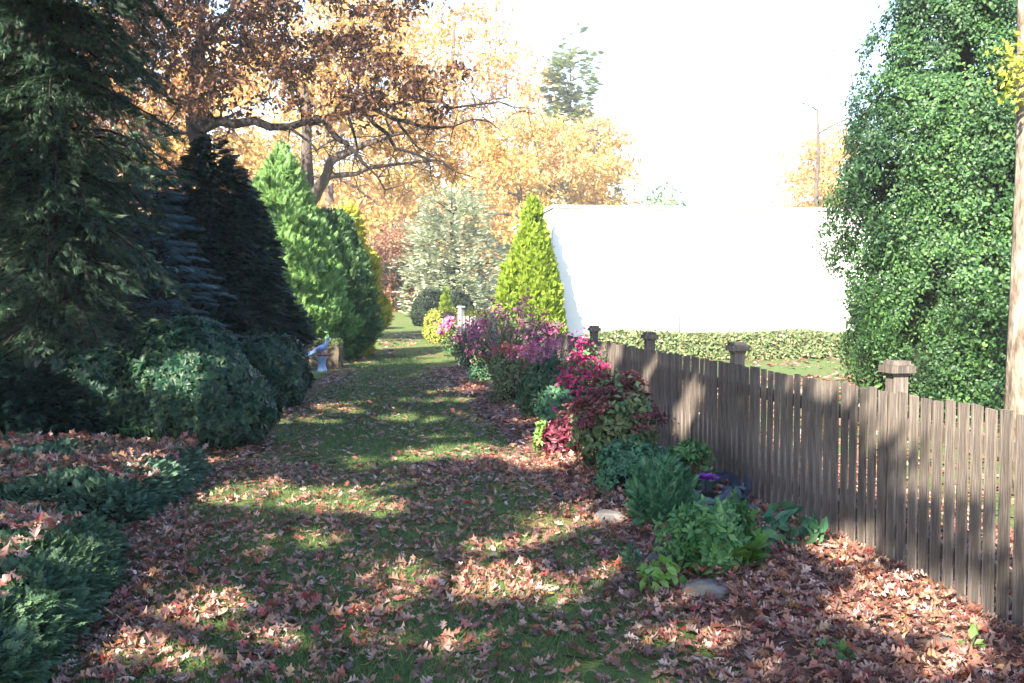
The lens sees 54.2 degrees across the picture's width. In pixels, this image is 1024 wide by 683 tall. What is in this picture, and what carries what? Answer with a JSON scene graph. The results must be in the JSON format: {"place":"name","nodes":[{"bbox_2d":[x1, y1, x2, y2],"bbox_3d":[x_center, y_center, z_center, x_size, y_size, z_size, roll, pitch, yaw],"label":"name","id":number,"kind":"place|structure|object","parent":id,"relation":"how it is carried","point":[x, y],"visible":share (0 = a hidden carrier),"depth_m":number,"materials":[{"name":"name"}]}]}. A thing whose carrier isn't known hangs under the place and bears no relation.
{"place":"outdoors","nodes":[
{"label":"outdoors","id":0,"kind":"place"},
{"bbox_2d":[6,0,1016,286],"label":"sky","id":1,"kind":"structure","parent":0,"point":[662,65],"materials":[{"name":"white"}]},
{"bbox_2d":[48,287,1013,682],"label":"ground","id":2,"kind":"structure","parent":0,"point":[432,353],"depth_m":6.33,"materials":[{"name":"green plant"}]},
{"bbox_2d":[0,352,117,439],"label":"yew shrub","id":3,"kind":"object","parent":2,"relation":"on","point":[38,401],"visible":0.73,"depth_m":9.74,"materials":[{"name":"green plant"}]},
{"bbox_2d":[0,500,133,682],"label":"spreading juniper","id":4,"kind":"object","parent":2,"relation":"on","point":[52,602],"visible":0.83,"depth_m":4.61,"materials":[{"name":"green plant"}]},
{"bbox_2d":[0,0,139,366],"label":"hemlock tree","id":5,"kind":"object","parent":2,"relation":"on","point":[18,305],"visible":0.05,"depth_m":12.43,"materials":[{"name":"green plant"}]},
{"bbox_2d":[0,172,141,360],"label":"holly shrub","id":6,"kind":"object","parent":2,"relation":"on","point":[18,265],"depth_m":19.78,"materials":[{"name":"green plant"}]},
{"bbox_2d":[27,342,138,439],"bbox_3d":[-4.575,0.607,10.867,1.632,1.210,1.752,0,3,0],"label":"rhododendron","id":7,"kind":"object","parent":2,"relation":"on","point":[98,375],"visible":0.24,"depth_m":10.39,"materials":[{"name":"green plant"}]},
{"bbox_2d":[3,30,179,218],"bbox_3d":[-18.647,-6.780,39.894,12.114,13.488,8.591,0,3,0],"label":"tree","id":8,"kind":"object","parent":2,"relation":"on","point":[166,121],"visible":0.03,"depth_m":39.38,"materials":[{"name":"brown plant"}]},
{"bbox_2d":[0,0,198,386],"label":"hemlock tree","id":9,"kind":"object","parent":2,"relation":"on","point":[66,273],"visible":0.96,"depth_m":11.17,"materials":[{"name":"green plant"}]},
{"bbox_2d":[0,432,215,528],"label":"spreading juniper","id":10,"kind":"object","parent":2,"relation":"on","point":[111,496],"visible":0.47,"depth_m":7.09,"materials":[{"name":"green plant"}]},
{"bbox_2d":[44,123,182,338],"bbox_3d":[-7.068,-1.486,17.958,2.740,4.858,2.840,0,3,0],"label":"tree","id":11,"kind":"object","parent":2,"relation":"on","point":[140,185],"visible":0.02,"depth_m":17.51,"materials":[{"name":"green plant"}]},
{"bbox_2d":[83,168,277,391],"bbox_3d":[-4.614,-0.587,13.202,2.844,3.402,2.625,-1,3,-23],"label":"blue spruce","id":12,"kind":"object","parent":2,"relation":"on","point":[158,301],"visible":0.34,"depth_m":13.12,"materials":[{"name":"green plant"}]},
{"bbox_2d":[73,1,301,213],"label":"oak tree","id":13,"kind":"object","parent":2,"relation":"on","point":[235,141],"visible":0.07,"depth_m":50.78,"materials":[{"name":"orange plant"}]},
{"bbox_2d":[103,313,284,451],"bbox_3d":[-3.362,0.452,10.717,2.106,1.531,1.918,2,3,42],"label":"rhododendron","id":14,"kind":"object","parent":2,"relation":"on","point":[214,389],"visible":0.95,"depth_m":10.10,"materials":[{"name":"green plant"}]},
{"bbox_2d":[124,130,317,353],"bbox_3d":[-4.845,-1.205,16.408,3.022,4.480,3.277,0,3,0],"label":"yew tree","id":15,"kind":"object","parent":2,"relation":"on","point":[247,265],"visible":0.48,"depth_m":15.98,"materials":[{"name":"green plant"}]},
{"bbox_2d":[236,324,315,408],"bbox_3d":[-3.703,0.400,14.583,1.616,1.296,1.516,0,3,0],"label":"rhododendron","id":16,"kind":"object","parent":2,"relation":"on","point":[282,363],"visible":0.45,"depth_m":14.24,"materials":[{"name":"green plant"}]},
{"bbox_2d":[1,0,556,213],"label":"oak tree","id":17,"kind":"object","parent":2,"relation":"on","point":[199,115],"visible":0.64,"depth_m":28.23,"materials":[{"name":"orange plant"}]},
{"bbox_2d":[237,138,365,361],"bbox_3d":[-5.654,-2.152,24.458,4.067,5.639,3.960,0,3,0],"label":"cypress","id":18,"kind":"object","parent":2,"relation":"on","point":[316,276],"visible":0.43,"depth_m":23.61,"materials":[{"name":"green plant"}]},
{"bbox_2d":[315,356,327,371],"bbox_3d":[-4.073,0.480,21.442,0.280,0.335,0.280,0,3,0],"label":"plant pedestal","id":19,"kind":"object","parent":2,"relation":"on","point":[322,363],"visible":0.94,"depth_m":21.36,"materials":[{"name":"white stone"}]},
{"bbox_2d":[304,337,343,368],"bbox_3d":[-4.400,0.259,22.596,1.237,0.730,0.637,0,3,0],"label":"stone trough","id":20,"kind":"object","parent":2,"relation":"on","point":[335,350],"visible":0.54,"depth_m":22.39,"materials":[{"name":"beige stone"}]},
{"bbox_2d":[213,0,476,246],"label":"maple tree","id":21,"kind":"object","parent":2,"relation":"on","point":[344,128],"visible":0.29,"depth_m":76.71,"materials":[{"name":"orange plant"}]},
{"bbox_2d":[20,130,673,284],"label":"woodland","id":22,"kind":"object","parent":2,"relation":"on","point":[374,196],"visible":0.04,"depth_m":121.69,"materials":[{"name":"orange plant"}]},
{"bbox_2d":[319,206,386,360],"bbox_3d":[-4.578,-1.469,25.732,2.734,4.059,3.056,0,3,0],"label":"cypress","id":23,"kind":"object","parent":2,"relation":"on","point":[362,289],"visible":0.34,"depth_m":25.18,"materials":[{"name":"green plant"}]},
{"bbox_2d":[336,200,395,356],"bbox_3d":[-4.557,-1.684,27.442,2.399,4.472,2.642,-3,4,-45],"label":"golden cypress","id":24,"kind":"object","parent":2,"relation":"on","point":[352,209],"visible":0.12,"depth_m":27.21,"materials":[{"name":"yellow plant"}]},
{"bbox_2d":[209,0,527,203],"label":"oak tree","id":25,"kind":"object","parent":2,"relation":"on","point":[319,189],"visible":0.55,"depth_m":35.70,"materials":[{"name":"orange plant"}]},
{"bbox_2d":[373,223,420,311],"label":"russet shrub","id":26,"kind":"object","parent":2,"relation":"on","point":[396,248],"visible":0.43,"depth_m":60.88,"materials":[{"name":"red plant"}]},
{"bbox_2d":[370,216,476,310],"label":"pale pine","id":27,"kind":"object","parent":2,"relation":"on","point":[412,231],"visible":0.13,"depth_m":62.89,"materials":[{"name":"green plant"}]},
{"bbox_2d":[409,288,451,325],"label":"clipped yew","id":28,"kind":"object","parent":2,"relation":"on","point":[425,301],"visible":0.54,"depth_m":48.31,"materials":[{"name":"green plant"}]},
{"bbox_2d":[422,306,469,343],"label":"gold shrub","id":29,"kind":"object","parent":2,"relation":"on","point":[430,334],"visible":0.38,"depth_m":34.47,"materials":[{"name":"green plant"}]},
{"bbox_2d":[438,286,455,312],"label":"dwarf conifer","id":30,"kind":"object","parent":2,"relation":"on","point":[445,300],"visible":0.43,"depth_m":46.81,"materials":[{"name":"green plant"}]},
{"bbox_2d":[387,171,507,313],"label":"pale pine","id":31,"kind":"object","parent":2,"relation":"on","point":[452,271],"visible":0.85,"depth_m":58.58,"materials":[{"name":"green plant"}]},
{"bbox_2d":[436,315,469,356],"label":"zinnia bush","id":32,"kind":"object","parent":2,"relation":"on","point":[448,327],"visible":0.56,"depth_m":26.48,"materials":[{"name":"pink plant"}]},
{"bbox_2d":[351,0,556,262],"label":"maple tree","id":33,"kind":"object","parent":2,"relation":"on","point":[526,85],"visible":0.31,"depth_m":84.03,"materials":[{"name":"orange plant"}]},
{"bbox_2d":[449,290,473,313],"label":"clipped yew","id":34,"kind":"object","parent":2,"relation":"on","point":[459,298],"visible":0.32,"depth_m":49.45,"materials":[{"name":"green plant"}]},
{"bbox_2d":[456,306,497,366],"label":"garden gate","id":35,"kind":"structure","parent":2,"relation":"on","point":[461,317],"depth_m":22.54,"materials":[{"name":"white paint"}]},
{"bbox_2d":[464,306,489,328],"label":"gold shrub","id":36,"kind":"object","parent":2,"relation":"on","point":[470,312],"visible":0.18,"depth_m":39.49,"materials":[{"name":"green plant"}]},
{"bbox_2d":[491,255,522,339],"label":"arborvitae","id":37,"kind":"object","parent":2,"relation":"on","point":[508,281],"visible":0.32,"depth_m":26.60,"materials":[{"name":"yellow plant"}]},
{"bbox_2d":[0,333,1023,682],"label":"fallen leaves","id":38,"kind":"object","parent":2,"relation":"on","point":[788,581],"visible":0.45,"depth_m":5.36,"materials":[{"name":"brown plant"}]},
{"bbox_2d":[436,86,604,245],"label":"maple tree","id":39,"kind":"object","parent":2,"relation":"on","point":[523,132],"visible":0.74,"depth_m":74.00,"materials":[{"name":"yellow plant"}]},
{"bbox_2d":[507,193,569,334],"bbox_3d":[0.544,-1.762,27.265,2.115,4.565,2.119,0,3,0],"label":"arborvitae","id":40,"kind":"object","parent":2,"relation":"on","point":[532,252],"visible":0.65,"depth_m":26.75,"materials":[{"name":"green plant"}]},
{"bbox_2d":[479,22,621,263],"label":"fir tree","id":41,"kind":"object","parent":2,"relation":"on","point":[554,75],"visible":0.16,"depth_m":86.49,"materials":[{"name":"green plant"}]},
{"bbox_2d":[536,104,651,205],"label":"maple tree","id":42,"kind":"object","parent":2,"relation":"on","point":[615,166],"visible":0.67,"depth_m":79.23,"materials":[{"name":"yellow plant"}]},
{"bbox_2d":[640,178,687,205],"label":"evergreen tree","id":43,"kind":"object","parent":2,"relation":"on","point":[656,202],"visible":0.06,"depth_m":79.07,"materials":[{"name":"green plant"}]},
{"bbox_2d":[512,205,894,337],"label":"white building","id":44,"kind":"structure","parent":2,"relation":"on","point":[691,268],"depth_m":28.64,"materials":[{"name":"paint"}]},
{"bbox_2d":[583,327,862,359],"bbox_3d":[7.654,0.080,26.288,11.924,1.010,1.240,0,3,-9],"label":"clipped hedge","id":45,"kind":"object","parent":2,"relation":"on","point":[791,343],"visible":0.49,"depth_m":25.62,"materials":[{"name":"green plant"}]},
{"bbox_2d":[442,368,1023,682],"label":"flower bed soil","id":46,"kind":"structure","parent":2,"relation":"on","point":[788,647],"depth_m":4.90,"materials":[{"name":"brown soil"}]},
{"bbox_2d":[446,314,500,369],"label":"aster bush","id":47,"kind":"object","parent":46,"relation":"on","point":[463,337],"visible":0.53,"depth_m":21.58,"materials":[{"name":"purple plant"}]},
{"bbox_2d":[464,361,494,381],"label":"perennial","id":48,"kind":"object","parent":46,"relation":"on","point":[474,376],"visible":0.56,"depth_m":18.25,"materials":[{"name":"green plant"}]},
{"bbox_2d":[460,288,551,382],"bbox_3d":[-0.005,-0.069,18.230,1.870,1.821,1.690,0,3,0],"label":"aster bush","id":49,"kind":"object","parent":46,"relation":"on","point":[499,320],"visible":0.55,"depth_m":18.01,"materials":[{"name":"purple plant"}]},
{"bbox_2d":[482,341,531,404],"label":"salvia bush","id":50,"kind":"object","parent":46,"relation":"on","point":[507,394],"visible":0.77,"depth_m":14.57,"materials":[{"name":"green plant"}]},
{"bbox_2d":[531,417,547,453],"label":"perennial","id":51,"kind":"object","parent":46,"relation":"on","point":[538,432],"visible":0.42,"depth_m":10.19,"materials":[{"name":"green plant"}]},
{"bbox_2d":[513,313,573,389],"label":"aster bush","id":52,"kind":"object","parent":46,"relation":"on","point":[544,332],"visible":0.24,"depth_m":15.18,"materials":[{"name":"purple plant"}]},
{"bbox_2d":[505,334,585,418],"bbox_3d":[0.458,0.472,12.954,1.098,1.181,1.078,0,3,0],"label":"salvia bush","id":53,"kind":"object","parent":46,"relation":"on","point":[537,378],"visible":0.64,"depth_m":12.70,"materials":[{"name":"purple plant"}]},
{"bbox_2d":[533,381,584,429],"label":"hydrangea bush","id":54,"kind":"object","parent":46,"relation":"on","point":[547,411],"visible":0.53,"depth_m":11.56,"materials":[{"name":"green plant"}]},
{"bbox_2d":[540,414,582,459],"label":"coral bells","id":55,"kind":"object","parent":46,"relation":"on","point":[556,440],"visible":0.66,"depth_m":9.75,"materials":[{"name":"red plant"}]},
{"bbox_2d":[540,327,610,417],"bbox_3d":[0.891,0.468,11.926,0.965,1.272,0.993,-2,3,-41],"label":"phlox bush","id":56,"kind":"object","parent":46,"relation":"on","point":[575,373],"visible":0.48,"depth_m":11.78,"materials":[{"name":"pink plant"}]},
{"bbox_2d":[595,509,625,522],"bbox_3d":[0.701,1.252,7.119,0.212,0.092,0.195,0,3,0],"label":"flat stone","id":57,"kind":"object","parent":46,"relation":"on","point":[608,514],"visible":0.76,"depth_m":7.05,"materials":[{"name":"beige stone"}]},
{"bbox_2d":[556,368,678,473],"bbox_3d":[0.923,0.744,8.857,1.071,1.013,1.080,0,3,0],"label":"sedum bush","id":58,"kind":"object","parent":46,"relation":"on","point":[592,429],"visible":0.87,"depth_m":8.65,"materials":[{"name":"green plant"}]},
{"bbox_2d":[620,540,641,577],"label":"seedling","id":59,"kind":"object","parent":46,"relation":"on","point":[631,559],"visible":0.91,"depth_m":5.65,"materials":[{"name":"green plant"}]},
{"bbox_2d":[592,433,671,500],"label":"leafy perennial","id":60,"kind":"object","parent":46,"relation":"on","point":[616,460],"visible":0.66,"depth_m":7.86,"materials":[{"name":"green plant"}]},
{"bbox_2d":[644,552,676,565],"bbox_3d":[0.890,1.289,5.872,0.235,0.098,0.152,0,3,9],"label":"flat stone","id":61,"kind":"object","parent":46,"relation":"on","point":[650,557],"visible":0.23,"depth_m":5.83,"materials":[{"name":"grey stone"}]},
{"bbox_2d":[636,554,686,592],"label":"seedling","id":62,"kind":"object","parent":46,"relation":"on","point":[653,570],"visible":0.91,"depth_m":5.33,"materials":[{"name":"green plant"}]},
{"bbox_2d":[622,448,700,528],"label":"leafy perennial","id":63,"kind":"object","parent":46,"relation":"on","point":[657,484],"visible":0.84,"depth_m":6.75,"materials":[{"name":"green plant"}]},
{"bbox_2d":[668,438,716,490],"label":"leafy perennial","id":64,"kind":"object","parent":46,"relation":"on","point":[685,450],"visible":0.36,"depth_m":8.00,"materials":[{"name":"green plant"}]},
{"bbox_2d":[682,579,731,597],"bbox_3d":[1.032,1.307,5.256,0.257,0.108,0.188,1,3,30],"label":"flat stone","id":65,"kind":"object","parent":46,"relation":"on","point":[700,587],"visible":0.7,"depth_m":5.20,"materials":[{"name":"grey stone"}]},
{"bbox_2d":[651,487,776,577],"bbox_3d":[1.160,1.085,5.707,0.704,0.522,0.590,1,3,18],"label":"columbine","id":66,"kind":"object","parent":46,"relation":"on","point":[722,536],"visible":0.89,"depth_m":5.54,"materials":[{"name":"green plant"}]},
{"bbox_2d":[693,470,760,510],"bbox_3d":[1.470,1.157,7.425,0.554,0.479,0.648,-1,3,-23],"label":"ornamental cabbage","id":67,"kind":"object","parent":46,"relation":"on","point":[705,476],"visible":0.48,"depth_m":7.32,"materials":[{"name":"purple plant"}]},
{"bbox_2d":[753,500,828,550],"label":"strap leaved plant","id":68,"kind":"object","parent":46,"relation":"on","point":[810,525],"visible":0.68,"depth_m":6.19,"materials":[{"name":"green plant"}]},
{"bbox_2d":[809,636,857,668],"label":"seedling","id":69,"kind":"object","parent":46,"relation":"on","point":[842,647],"visible":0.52,"depth_m":4.30,"materials":[{"name":"green plant"}]},
{"bbox_2d":[923,633,953,642],"bbox_3d":[1.933,1.372,4.509,0.213,0.089,0.132,-1,3,-25],"label":"flat stone","id":70,"kind":"object","parent":46,"relation":"on","point":[946,638],"visible":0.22,"depth_m":4.49,"materials":[{"name":"beige stone"}]},
{"bbox_2d":[958,622,985,649],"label":"seedling","id":71,"kind":"object","parent":46,"relation":"on","point":[973,630],"visible":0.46,"depth_m":4.33,"materials":[{"name":"green plant"}]},
{"bbox_2d":[501,316,1023,627],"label":"picket fence","id":72,"kind":"object","parent":2,"relation":"on","point":[730,408],"visible":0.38,"depth_m":6.04,"materials":[{"name":"brown wood"}]},
{"bbox_2d":[732,156,807,206],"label":"tree","id":73,"kind":"object","parent":2,"relation":"on","point":[766,187],"visible":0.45,"depth_m":89.39,"materials":[{"name":"green plant"}]},
{"bbox_2d":[716,0,885,207],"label":"bare tree","id":74,"kind":"object","parent":2,"relation":"on","point":[816,179],"visible":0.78,"depth_m":53.53,"materials":[{"name":"brown plant"}]},
{"bbox_2d":[766,121,858,207],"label":"maple tree","id":75,"kind":"object","parent":2,"relation":"on","point":[826,174],"visible":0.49,"depth_m":76.78,"materials":[{"name":"yellow plant"}]},
{"bbox_2d":[806,0,1016,424],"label":"holly tree","id":76,"kind":"object","parent":2,"relation":"on","point":[935,310],"visible":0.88,"depth_m":12.29,"materials":[{"name":"green plant"}]},
{"bbox_2d":[984,0,1023,492],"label":"pale tree","id":77,"kind":"object","parent":2,"relation":"on","point":[1014,389],"visible":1,"depth_m":8.22,"materials":[{"name":"beige plant"}]},
{"bbox_3d":[-4.043,0.290,21.434,0.350,0.045,0.350,0,3,0],"label":"saucer","id":78,"kind":"object","parent":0,"visible":0},
{"bbox_2d":[306,335,329,357],"bbox_3d":[-4.192,0.114,21.427,0.591,0.507,0.224,0,3,0],"label":"bird ornament","id":79,"kind":"object","parent":78,"relation":"on","point":[321,348],"visible":0.85,"depth_m":21.39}
]}

